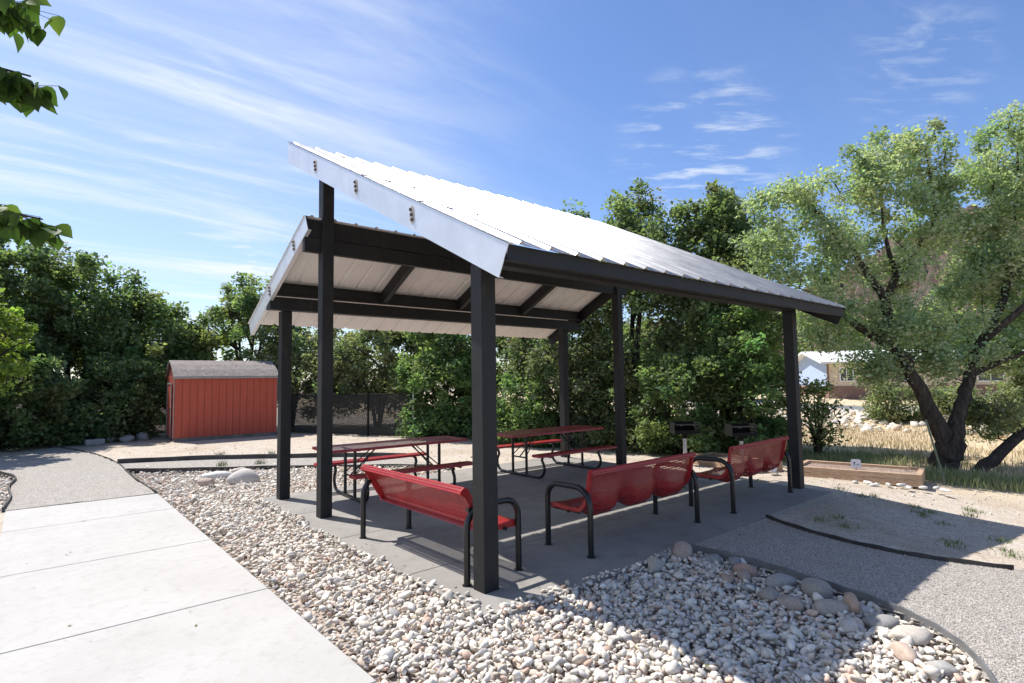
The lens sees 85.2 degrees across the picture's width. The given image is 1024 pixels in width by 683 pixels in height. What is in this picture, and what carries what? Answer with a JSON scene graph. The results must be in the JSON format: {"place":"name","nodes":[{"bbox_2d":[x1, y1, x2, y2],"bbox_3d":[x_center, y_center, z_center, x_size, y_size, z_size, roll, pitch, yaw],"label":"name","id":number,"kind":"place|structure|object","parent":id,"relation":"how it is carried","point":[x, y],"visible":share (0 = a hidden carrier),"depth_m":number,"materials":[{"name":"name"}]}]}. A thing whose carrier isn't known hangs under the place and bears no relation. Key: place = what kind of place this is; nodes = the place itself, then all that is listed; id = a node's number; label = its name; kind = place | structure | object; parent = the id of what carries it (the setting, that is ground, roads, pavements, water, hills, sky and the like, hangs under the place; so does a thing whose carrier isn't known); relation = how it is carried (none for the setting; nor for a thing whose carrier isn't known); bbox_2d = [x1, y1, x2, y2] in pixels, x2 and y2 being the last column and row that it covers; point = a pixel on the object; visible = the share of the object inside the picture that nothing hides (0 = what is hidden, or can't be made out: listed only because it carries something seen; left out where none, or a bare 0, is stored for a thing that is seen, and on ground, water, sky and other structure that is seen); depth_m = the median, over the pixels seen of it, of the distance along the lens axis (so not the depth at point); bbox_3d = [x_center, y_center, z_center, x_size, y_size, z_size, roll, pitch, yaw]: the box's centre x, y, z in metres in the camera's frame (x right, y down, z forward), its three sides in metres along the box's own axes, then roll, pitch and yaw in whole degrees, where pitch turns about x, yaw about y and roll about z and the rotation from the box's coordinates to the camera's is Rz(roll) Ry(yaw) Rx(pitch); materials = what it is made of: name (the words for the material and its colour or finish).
{"place":"outdoors","nodes":[
{"label":"outdoors","id":0,"kind":"place"},
{"bbox_2d":[0,447,153,510],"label":"gravel path","id":1,"kind":"structure","parent":0,"point":[38,473],"depth_m":10.25,"materials":[{"name":"gravel"}]},
{"bbox_2d":[0,494,377,682],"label":"walkway","id":2,"kind":"structure","parent":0,"point":[155,579],"depth_m":4.27,"materials":[{"name":"concrete"}]},
{"bbox_2d":[0,383,965,682],"bbox_3d":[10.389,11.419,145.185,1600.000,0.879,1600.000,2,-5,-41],"label":"ground","id":3,"kind":"structure","parent":0,"point":[412,677],"depth_m":4.00,"materials":[{"name":"soil"}]},
{"bbox_2d":[0,476,11,510],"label":"river rocks","id":4,"kind":"object","parent":3,"relation":"on","point":[5,482],"visible":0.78,"depth_m":9.46,"materials":[{"name":"stone"}]},
{"bbox_2d":[135,432,148,439],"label":"boulder","id":5,"kind":"object","parent":3,"relation":"on","point":[142,436],"visible":0.87,"depth_m":17.29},
{"bbox_2d":[226,468,259,485],"bbox_3d":[-4.747,2.421,9.843,0.496,0.342,0.417,-3,-4,28],"label":"boulder","id":6,"kind":"object","parent":3,"relation":"on","point":[246,475],"visible":0.81,"depth_m":9.74,"materials":[{"name":"stone"}]},
{"bbox_2d":[131,465,985,682],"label":"river rocks","id":7,"kind":"object","parent":3,"relation":"on","point":[305,543],"visible":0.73,"depth_m":4.02,"materials":[{"name":"stone"}]},
{"bbox_2d":[197,478,214,486],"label":"boulder","id":8,"kind":"object","parent":7,"relation":"on","point":[204,482],"visible":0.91,"depth_m":9.70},
{"bbox_2d":[201,471,231,478],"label":"boulder","id":9,"kind":"object","parent":7,"relation":"on","point":[218,474],"visible":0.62,"depth_m":10.30,"materials":[{"name":"stone"}]},
{"bbox_2d":[648,557,662,574],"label":"boulder","id":10,"kind":"object","parent":7,"relation":"on","point":[655,564],"visible":0.88,"depth_m":5.05,"materials":[{"name":"stone"}]},
{"bbox_2d":[658,551,668,561],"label":"boulder","id":11,"kind":"object","parent":7,"relation":"on","point":[662,554],"visible":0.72,"depth_m":5.35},
{"bbox_2d":[673,541,692,563],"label":"boulder","id":12,"kind":"object","parent":7,"relation":"on","point":[682,550],"visible":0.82,"depth_m":5.37,"materials":[{"name":"stone"}]},
{"bbox_2d":[703,554,722,564],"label":"boulder","id":13,"kind":"object","parent":7,"relation":"on","point":[711,558],"visible":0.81,"depth_m":5.24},
{"bbox_2d":[721,573,734,583],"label":"boulder","id":14,"kind":"object","parent":7,"relation":"on","point":[728,578],"visible":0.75,"depth_m":4.73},
{"bbox_2d":[728,557,740,565],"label":"boulder","id":15,"kind":"object","parent":7,"relation":"on","point":[733,561],"visible":0.68,"depth_m":5.10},
{"bbox_2d":[737,570,751,581],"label":"boulder","id":16,"kind":"object","parent":7,"relation":"on","point":[743,574],"visible":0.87,"depth_m":4.76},
{"bbox_2d":[733,563,757,577],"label":"boulder","id":17,"kind":"object","parent":7,"relation":"on","point":[752,570],"visible":0.72,"depth_m":4.90,"materials":[{"name":"stone"}]},
{"bbox_2d":[740,582,755,592],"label":"boulder","id":18,"kind":"object","parent":7,"relation":"on","point":[743,587],"visible":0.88,"depth_m":4.56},
{"bbox_2d":[759,586,778,601],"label":"boulder","id":19,"kind":"object","parent":7,"relation":"on","point":[769,594],"visible":0.84,"depth_m":4.33,"materials":[{"name":"stone"}]},
{"bbox_2d":[765,572,797,589],"bbox_3d":[2.241,2.005,4.645,0.252,0.130,0.186,-2,-4,13],"label":"boulder","id":20,"kind":"object","parent":7,"relation":"on","point":[779,580],"visible":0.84,"depth_m":4.59,"materials":[{"name":"stone"}]},
{"bbox_2d":[776,595,804,612],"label":"boulder","id":21,"kind":"object","parent":7,"relation":"on","point":[790,602],"visible":0.87,"depth_m":4.18,"materials":[{"name":"stone"}]},
{"bbox_2d":[800,577,832,600],"bbox_3d":[2.429,1.989,4.442,0.205,0.174,0.226,0,-4,-8],"label":"boulder","id":22,"kind":"object","parent":7,"relation":"on","point":[809,586],"visible":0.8,"depth_m":4.39,"materials":[{"name":"stone"}]},
{"bbox_2d":[813,599,850,617],"bbox_3d":[2.368,1.968,4.127,0.291,0.117,0.178,0,-4,-15],"label":"boulder","id":23,"kind":"object","parent":7,"relation":"on","point":[823,607],"visible":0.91,"depth_m":4.07,"materials":[{"name":"stone"}]},
{"bbox_2d":[838,616,857,633],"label":"boulder","id":24,"kind":"object","parent":7,"relation":"on","point":[848,624],"visible":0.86,"depth_m":3.80,"materials":[{"name":"stone"}]},
{"bbox_2d":[843,592,861,614],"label":"boulder","id":25,"kind":"object","parent":7,"relation":"on","point":[850,599],"visible":0.82,"depth_m":4.08,"materials":[{"name":"stone"}]},
{"bbox_2d":[862,614,899,629],"bbox_3d":[2.573,1.952,3.882,0.211,0.094,0.164,-1,-4,2],"label":"boulder","id":26,"kind":"object","parent":7,"relation":"on","point":[890,622],"visible":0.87,"depth_m":3.85,"materials":[{"name":"stone"}]},
{"bbox_2d":[890,641,918,664],"bbox_3d":[2.443,1.932,3.456,0.110,0.094,0.218,-1,-4,3],"label":"boulder","id":27,"kind":"object","parent":7,"relation":"on","point":[902,651],"visible":0.91,"depth_m":3.43,"materials":[{"name":"stone"}]},
{"bbox_2d":[888,625,932,645],"bbox_3d":[2.622,1.936,3.666,0.281,0.099,0.183,-1,-4,7],"label":"boulder","id":28,"kind":"object","parent":7,"relation":"on","point":[920,636],"visible":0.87,"depth_m":3.64,"materials":[{"name":"stone"}]},
{"bbox_2d":[925,660,958,676],"bbox_3d":[2.525,1.921,3.273,0.109,0.090,0.157,5,-7,-57],"label":"boulder","id":29,"kind":"object","parent":7,"relation":"on","point":[949,669],"visible":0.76,"depth_m":3.24,"materials":[{"name":"stone"}]},
{"bbox_2d":[0,400,1023,682],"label":"dirt yard","id":30,"kind":"structure","parent":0,"point":[888,522],"depth_m":9.27,"materials":[{"name":"beige soil"}]},
{"bbox_2d":[0,471,15,511],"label":"garden edging","id":31,"kind":"object","parent":30,"relation":"on","point":[6,503],"visible":0.7,"depth_m":9.62,"materials":[{"name":"metal"}]},
{"bbox_2d":[0,284,38,396],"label":"young tree","id":32,"kind":"object","parent":30,"relation":"on","point":[13,366],"visible":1,"depth_m":13.78,"materials":[{"name":"green plant"}]},
{"bbox_2d":[0,0,72,250],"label":"shade tree","id":33,"kind":"object","parent":30,"relation":"on","point":[26,97],"visible":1,"depth_m":2.44,"materials":[{"name":"green plant"}]},
{"bbox_2d":[0,237,93,380],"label":"leafy tree","id":34,"kind":"object","parent":30,"relation":"on","point":[32,258],"visible":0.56,"depth_m":16.94,"materials":[{"name":"green plant"}]},
{"bbox_2d":[0,353,103,451],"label":"bush","id":35,"kind":"object","parent":30,"relation":"on","point":[23,429],"visible":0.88,"depth_m":15.40,"materials":[{"name":"green plant"}]},
{"bbox_2d":[0,244,150,398],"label":"leafy tree","id":36,"kind":"object","parent":30,"relation":"on","point":[86,308],"visible":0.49,"depth_m":18.32,"materials":[{"name":"green plant"}]},
{"bbox_2d":[6,383,166,441],"bbox_3d":[-15.659,2.097,15.753,10.387,1.830,0.261,3,-5,-44],"label":"chain link fence","id":37,"kind":"object","parent":30,"relation":"on","point":[162,430],"depth_m":18.36,"materials":[{"name":"black metal"}]},
{"bbox_2d":[84,438,104,445],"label":"timber block","id":38,"kind":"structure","parent":30,"relation":"on","point":[100,441],"depth_m":16.04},
{"bbox_2d":[57,446,157,493],"bbox_3d":[-9.021,2.697,12.334,9.847,0.088,0.402,-5,-5,44],"label":"garden edging","id":39,"kind":"object","parent":30,"relation":"on","point":[138,480],"visible":0.51,"depth_m":11.57,"materials":[{"name":"metal"}]},
{"bbox_2d":[48,351,168,443],"bbox_3d":[-12.750,1.821,17.907,3.538,3.023,3.712,2,-5,-41],"label":"bush","id":40,"kind":"object","parent":30,"relation":"on","point":[130,419],"visible":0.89,"depth_m":17.27,"materials":[{"name":"green plant"}]},
{"bbox_2d":[119,434,134,441],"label":"boulder","id":41,"kind":"object","parent":30,"relation":"on","point":[127,438],"visible":0.96,"depth_m":16.82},
{"bbox_2d":[70,289,216,412],"bbox_3d":[-12.901,0.702,19.841,4.445,5.172,4.605,2,-5,-41],"label":"leafy tree","id":42,"kind":"object","parent":30,"relation":"on","point":[178,337],"visible":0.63,"depth_m":19.20,"materials":[{"name":"green plant"}]},
{"bbox_2d":[165,360,277,441],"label":"garden shed","id":43,"kind":"structure","parent":30,"relation":"on","point":[209,400],"depth_m":17.48,"materials":[{"name":"red"}]},
{"bbox_2d":[166,384,171,436],"bbox_3d":[-10.655,2.122,17.296,0.056,1.600,0.900,2,-5,-38],"label":"door","id":44,"kind":"structure","parent":43,"relation":"in","point":[168,433],"depth_m":17.26,"materials":[{"name":"red"}]},
{"bbox_2d":[185,271,314,380],"bbox_3d":[-10.034,0.322,21.351,4.873,6.034,4.526,2,-5,-41],"label":"leafy tree","id":45,"kind":"object","parent":30,"relation":"on","point":[245,303],"visible":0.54,"depth_m":20.43,"materials":[{"name":"green plant"}]},
{"bbox_2d":[118,457,447,468],"bbox_3d":[-4.856,2.592,11.908,7.510,0.001,1.782,-1,-4,4],"label":"gravel strip","id":46,"kind":"object","parent":30,"relation":"on","point":[231,462],"visible":0.67,"depth_m":11.94,"materials":[{"name":"gravel"}]},
{"bbox_2d":[117,452,405,463],"bbox_3d":[-5.507,2.607,12.506,6.254,0.128,0.396,-1,-4,-3],"label":"garden edging","id":47,"kind":"object","parent":46,"relation":"on","point":[213,457],"visible":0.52,"depth_m":12.60,"materials":[{"name":"metal"}]},
{"bbox_2d":[227,324,343,422],"bbox_3d":[-8.342,1.200,21.132,4.633,4.193,4.996,2,-5,-41],"label":"bush","id":48,"kind":"object","parent":30,"relation":"on","point":[305,386],"visible":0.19,"depth_m":20.04,"materials":[{"name":"green plant"}]},
{"bbox_2d":[124,464,454,471],"bbox_3d":[-4.434,2.556,11.233,6.753,0.088,0.544,-1,-4,5],"label":"garden edging","id":49,"kind":"object","parent":30,"relation":"on","point":[265,467],"visible":0.53,"depth_m":11.28,"materials":[{"name":"metal"}]},
{"bbox_2d":[291,392,413,435],"bbox_3d":[-5.420,2.324,18.017,5.299,1.380,0.094,-2,-4,23],"label":"chain link fence","id":50,"kind":"object","parent":30,"relation":"on","point":[365,415],"visible":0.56,"depth_m":17.79,"materials":[{"name":"black metal"}]},
{"bbox_2d":[294,327,447,427],"bbox_3d":[-4.988,0.870,20.640,5.386,4.691,5.895,2,-5,-41],"label":"bush","id":51,"kind":"object","parent":30,"relation":"on","point":[359,374],"visible":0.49,"depth_m":19.14,"materials":[{"name":"green plant"}]},
{"bbox_2d":[388,331,471,437],"bbox_3d":[-2.181,1.114,17.854,3.562,4.022,3.346,2,-5,-41],"label":"bush","id":52,"kind":"object","parent":30,"relation":"on","point":[419,371],"visible":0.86,"depth_m":16.98,"materials":[{"name":"green plant"}]},
{"bbox_2d":[411,333,536,433],"bbox_3d":[-1.125,0.483,19.773,5.084,5.689,5.030,2,-5,-41],"label":"leafy tree","id":53,"kind":"object","parent":30,"relation":"on","point":[498,372],"visible":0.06,"depth_m":18.97,"materials":[{"name":"green plant"}]},
{"bbox_2d":[496,364,573,448],"bbox_3d":[0.376,1.888,16.354,2.671,2.422,2.690,2,-5,-41],"label":"bush","id":54,"kind":"object","parent":30,"relation":"on","point":[516,412],"visible":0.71,"depth_m":15.74,"materials":[{"name":"green plant"}]},
{"bbox_2d":[496,325,633,447],"bbox_3d":[1.717,0.682,17.151,4.209,5.310,4.255,2,-5,-41],"label":"leafy tree","id":55,"kind":"object","parent":30,"relation":"on","point":[543,352],"visible":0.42,"depth_m":15.93,"materials":[{"name":"green plant"}]},
{"bbox_2d":[123,434,1022,527],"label":"scattered stones","id":56,"kind":"object","parent":30,"relation":"on","point":[838,483],"visible":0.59,"depth_m":9.95,"materials":[{"name":"stone"}]},
{"bbox_2d":[555,177,704,453],"bbox_3d":[3.575,-0.681,16.522,4.597,7.925,4.452,2,-5,-41],"label":"elm tree","id":57,"kind":"object","parent":30,"relation":"on","point":[637,223],"visible":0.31,"depth_m":15.66,"materials":[{"name":"green plant"}]},
{"bbox_2d":[624,343,742,454],"bbox_3d":[4.320,1.562,14.591,2.951,2.986,3.173,2,-5,-41],"label":"bush","id":58,"kind":"object","parent":30,"relation":"on","point":[684,375],"visible":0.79,"depth_m":13.84,"materials":[{"name":"green plant"}]},
{"bbox_2d":[670,421,699,463],"bbox_3d":[3.845,2.280,12.315,0.540,0.980,0.560,-1,-4,1],"label":"park grill","id":59,"kind":"object","parent":30,"relation":"on","point":[684,428],"visible":0.99,"depth_m":12.38,"materials":[{"name":"black metal"}]},
{"bbox_2d":[641,315,755,399],"bbox_3d":[11.168,0.752,33.495,7.067,6.606,6.844,2,-5,-41],"label":"leafy tree","id":60,"kind":"object","parent":30,"relation":"on","point":[720,339],"depth_m":33.26,"materials":[{"name":"green plant"}]},
{"bbox_2d":[648,177,807,451],"bbox_3d":[5.966,-0.702,15.769,4.173,7.712,4.245,2,-5,-41],"label":"elm tree","id":61,"kind":"object","parent":30,"relation":"on","point":[713,225],"visible":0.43,"depth_m":15.16,"materials":[{"name":"green plant"}]},
{"bbox_2d":[683,452,782,472],"bbox_3d":[4.794,2.654,12.157,0.971,0.220,1.898,1,-4,-28],"label":"timber planter","id":62,"kind":"object","parent":30,"relation":"on","point":[724,456],"visible":0.37,"depth_m":12.25,"materials":[{"name":"wood"}]},
{"bbox_2d":[725,423,757,461],"bbox_3d":[4.955,2.269,11.948,0.540,0.980,0.560,-1,-4,-1],"label":"park grill","id":63,"kind":"object","parent":30,"relation":"on","point":[740,431],"visible":0.96,"depth_m":12.03,"materials":[{"name":"black metal"}]},
{"bbox_2d":[694,304,805,456],"bbox_3d":[5.949,0.875,13.895,2.511,4.102,2.501,2,-5,-41],"label":"bush","id":64,"kind":"object","parent":30,"relation":"on","point":[746,356],"visible":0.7,"depth_m":13.44,"materials":[{"name":"green plant"}]},
{"bbox_2d":[781,379,847,426],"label":"dead shrub","id":65,"kind":"object","parent":30,"relation":"on","point":[822,401],"visible":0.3,"depth_m":20.43,"materials":[{"name":"plant"}]},
{"bbox_2d":[782,375,851,456],"bbox_3d":[7.357,1.808,13.337,1.471,1.999,1.519,2,-5,-41],"label":"bush","id":66,"kind":"object","parent":30,"relation":"on","point":[819,434],"visible":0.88,"depth_m":13.21,"materials":[{"name":"green plant"}]},
{"bbox_2d":[646,402,1019,437],"bbox_3d":[16.177,2.709,19.848,6.780,1.078,26.622,2,-5,-41],"label":"riprap","id":67,"kind":"object","parent":30,"relation":"on","point":[890,426],"visible":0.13,"depth_m":20.78,"materials":[{"name":"stone"}]},
{"bbox_2d":[688,543,997,682],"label":"garden edging","id":68,"kind":"object","parent":30,"relation":"on","point":[907,615],"visible":0.44,"depth_m":4.14,"materials":[{"name":"grey metal"}]},
{"bbox_2d":[838,521,859,530],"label":"weed","id":69,"kind":"object","parent":30,"relation":"on","point":[845,526],"visible":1,"depth_m":6.41,"materials":[{"name":"green plant"}]},
{"bbox_2d":[803,460,925,486],"bbox_3d":[6.689,2.533,10.779,2.106,0.220,1.037,-4,-5,36],"label":"timber planter","id":70,"kind":"object","parent":30,"relation":"on","point":[895,475],"visible":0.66,"depth_m":10.50,"materials":[{"name":"wood"}]},
{"bbox_2d":[851,459,860,468],"bbox_3d":[6.652,2.401,10.771,0.170,0.245,0.018,-2,-4,17],"label":"garden marker","id":71,"kind":"object","parent":70,"relation":"in","point":[855,463],"visible":0.94,"depth_m":10.77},
{"bbox_2d":[727,100,1023,471],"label":"cottonwood tree","id":72,"kind":"object","parent":30,"relation":"on","point":[991,265],"visible":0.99,"depth_m":12.47,"materials":[{"name":"green plant"}]},
{"bbox_2d":[853,382,923,422],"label":"bush","id":73,"kind":"object","parent":30,"relation":"on","point":[875,410],"visible":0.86,"depth_m":20.55,"materials":[{"name":"green plant"}]},
{"bbox_2d":[766,514,1013,570],"bbox_3d":[3.620,2.078,5.738,0.344,0.117,2.295,2,-5,-36],"label":"garden edging","id":74,"kind":"object","parent":30,"relation":"on","point":[939,558],"visible":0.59,"depth_m":5.34,"materials":[{"name":"metal"}]},
{"bbox_2d":[925,419,946,485],"bbox_3d":[7.895,2.108,10.364,0.291,1.309,0.036,-2,-4,22],"label":"stake post","id":75,"kind":"object","parent":30,"relation":"on","point":[936,454],"visible":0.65,"depth_m":10.36,"materials":[{"name":"green metal"}]},
{"bbox_2d":[933,534,962,544],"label":"weed","id":76,"kind":"object","parent":30,"relation":"on","point":[951,540],"visible":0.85,"depth_m":5.96,"materials":[{"name":"green plant"}]},
{"bbox_2d":[915,383,981,418],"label":"bush","id":77,"kind":"object","parent":30,"relation":"on","point":[939,393],"visible":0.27,"depth_m":19.89,"materials":[{"name":"green plant"}]},
{"bbox_2d":[934,540,965,549],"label":"weed","id":78,"kind":"object","parent":30,"relation":"on","point":[949,544],"visible":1,"depth_m":5.73,"materials":[{"name":"green plant"}]},
{"bbox_2d":[941,370,1023,472],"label":"leaning tree","id":79,"kind":"object","parent":30,"relation":"on","point":[979,415],"visible":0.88,"depth_m":12.01,"materials":[{"name":"green plant"}]},
{"bbox_2d":[970,386,1023,430],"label":"bush","id":80,"kind":"object","parent":30,"relation":"on","point":[1000,392],"visible":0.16,"depth_m":17.37,"materials":[{"name":"green plant"}]},
{"bbox_2d":[987,534,1012,543],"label":"weed","id":81,"kind":"object","parent":30,"relation":"on","point":[1000,539],"visible":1,"depth_m":6.25,"materials":[{"name":"green plant"}]},
{"bbox_2d":[990,545,1018,553],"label":"weed","id":82,"kind":"object","parent":30,"relation":"on","point":[1004,550],"visible":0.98,"depth_m":5.69,"materials":[{"name":"green plant"}]},
{"bbox_2d":[995,548,1023,559],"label":"weed","id":83,"kind":"object","parent":30,"relation":"on","point":[1011,555],"visible":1,"depth_m":5.42,"materials":[{"name":"green plant"}]},
{"bbox_2d":[0,0,1023,381],"label":"sky","id":84,"kind":"structure","parent":0,"point":[164,156],"materials":[{"name":"blue"}]},
{"bbox_2d":[32,389,996,416],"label":"meadow","id":85,"kind":"structure","parent":0,"point":[852,402],"depth_m":33.65,"materials":[{"name":"beige plant"}]},
{"bbox_2d":[623,316,681,394],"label":"leafy tree","id":86,"kind":"object","parent":85,"relation":"on","point":[644,325],"visible":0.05,"depth_m":55.09,"materials":[{"name":"green plant"}]},
{"bbox_2d":[778,312,871,353],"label":"leafy tree","id":87,"kind":"object","parent":85,"relation":"on","point":[851,334],"visible":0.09,"depth_m":47.73,"materials":[{"name":"green plant"}]},
{"bbox_2d":[798,349,1023,399],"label":"house","id":88,"kind":"structure","parent":85,"relation":"on","point":[812,366],"depth_m":35.81,"materials":[{"name":"beige"}]},
{"bbox_2d":[839,367,853,381],"bbox_3d":[21.489,2.110,35.783,0.840,0.940,0.050,-2,-4,12],"label":"window frame","id":89,"kind":"structure","parent":88,"relation":"in","point":[847,379],"depth_m":35.78,"materials":[{"name":"white glass"}]},
{"bbox_2d":[977,364,1003,381],"bbox_3d":[29.252,1.907,34.081,1.440,1.090,0.050,-2,-4,12],"label":"window frame","id":90,"kind":"structure","parent":88,"relation":"in","point":[993,378],"depth_m":34.06,"materials":[{"name":"white glass"}]},
{"bbox_2d":[880,305,991,348],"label":"leafy tree","id":91,"kind":"object","parent":85,"relation":"on","point":[954,322],"visible":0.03,"depth_m":42.30,"materials":[{"name":"green plant"}]},
{"bbox_2d":[974,291,1023,399],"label":"leafy tree","id":92,"kind":"object","parent":85,"relation":"on","point":[1000,382],"visible":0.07,"depth_m":25.04,"materials":[{"name":"green plant"}]},
{"bbox_2d":[49,445,1022,681],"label":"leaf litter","id":93,"kind":"object","parent":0,"point":[616,571],"visible":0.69,"depth_m":5.52,"materials":[{"name":"brown plant"}]},
{"bbox_2d":[255,456,832,630],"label":"concrete slab","id":94,"kind":"structure","parent":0,"point":[544,566],"depth_m":6.47,"materials":[{"name":"concrete"}]},
{"bbox_2d":[312,436,471,502],"bbox_3d":[-1.839,1.952,8.667,2.300,0.755,1.720,2,-5,-37],"label":"picnic table","id":95,"kind":"object","parent":94,"relation":"on","point":[414,469],"visible":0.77,"depth_m":8.51,"materials":[{"name":"red metal"}]},
{"bbox_2d":[359,464,522,586],"bbox_3d":[-0.798,1.712,5.615,0.666,0.806,2.024,2,-5,-41],"label":"park bench","id":96,"kind":"object","parent":94,"relation":"on","point":[409,498],"visible":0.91,"depth_m":5.34,"materials":[{"name":"red metal"}]},
{"bbox_2d":[248,141,847,593],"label":"pavilion","id":97,"kind":"structure","parent":94,"relation":"on","point":[464,263],"depth_m":7.48,"materials":[{"name":"black paint"}]},
{"bbox_2d":[497,425,616,478],"bbox_3d":[0.681,2.032,10.412,2.300,0.755,1.720,2,-5,-39],"label":"picnic table","id":98,"kind":"object","parent":94,"relation":"on","point":[512,435],"visible":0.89,"depth_m":10.21,"materials":[{"name":"red metal"}]},
{"bbox_2d":[545,452,700,558],"bbox_3d":[1.281,1.712,6.221,1.974,0.827,0.669,2,-5,-41],"label":"park bench","id":99,"kind":"object","parent":94,"relation":"on","point":[601,499],"visible":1,"depth_m":5.91,"materials":[{"name":"red metal"}]},
{"bbox_2d":[688,436,793,513],"bbox_3d":[3.235,1.791,7.838,1.844,0.827,0.669,3,-5,-42],"label":"park bench","id":100,"kind":"object","parent":94,"relation":"on","point":[749,468],"visible":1,"depth_m":7.55,"materials":[{"name":"red metal"}]},
{"bbox_2d":[513,205,1023,382],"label":"hills","id":101,"kind":"structure","parent":0,"point":[923,287],"depth_m":204.66,"materials":[{"name":"plant"}]},
{"bbox_2d":[755,400,911,409],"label":"road","id":102,"kind":"structure","parent":0,"point":[855,408],"depth_m":27.28,"materials":[{"name":"asphalt"}]},
{"bbox_2d":[656,412,1023,480],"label":"dry grass","id":103,"kind":"structure","parent":0,"point":[896,442],"depth_m":15.42,"materials":[{"name":"plant"}]},
{"bbox_2d":[694,518,1023,682],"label":"gravel path","id":104,"kind":"structure","parent":0,"point":[964,629],"depth_m":4.58,"materials":[{"name":"gravel"}]},
{"bbox_2d":[713,438,1023,492],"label":"green grass","id":105,"kind":"structure","parent":0,"point":[957,478],"depth_m":11.31,"materials":[{"name":"plant"}]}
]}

